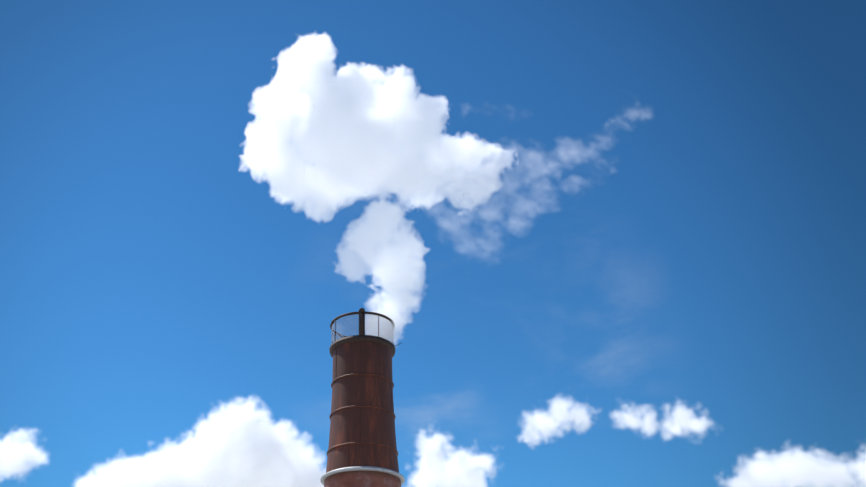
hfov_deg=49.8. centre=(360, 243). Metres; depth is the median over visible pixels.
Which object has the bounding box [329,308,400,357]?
chimney cage frame
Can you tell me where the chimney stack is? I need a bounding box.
[326,342,398,472]
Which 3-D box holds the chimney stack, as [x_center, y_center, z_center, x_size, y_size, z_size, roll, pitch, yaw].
[0.037,3.294,18.193,1.398,2.620,1.398,-1,-30,1]
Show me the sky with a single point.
(603, 243)
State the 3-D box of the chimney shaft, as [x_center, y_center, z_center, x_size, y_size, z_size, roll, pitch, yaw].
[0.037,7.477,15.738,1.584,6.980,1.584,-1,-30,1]
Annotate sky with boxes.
[0,0,865,486]
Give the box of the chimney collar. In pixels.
[320,466,404,484]
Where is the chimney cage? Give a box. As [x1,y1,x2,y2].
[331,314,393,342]
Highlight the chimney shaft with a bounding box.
[324,471,400,486]

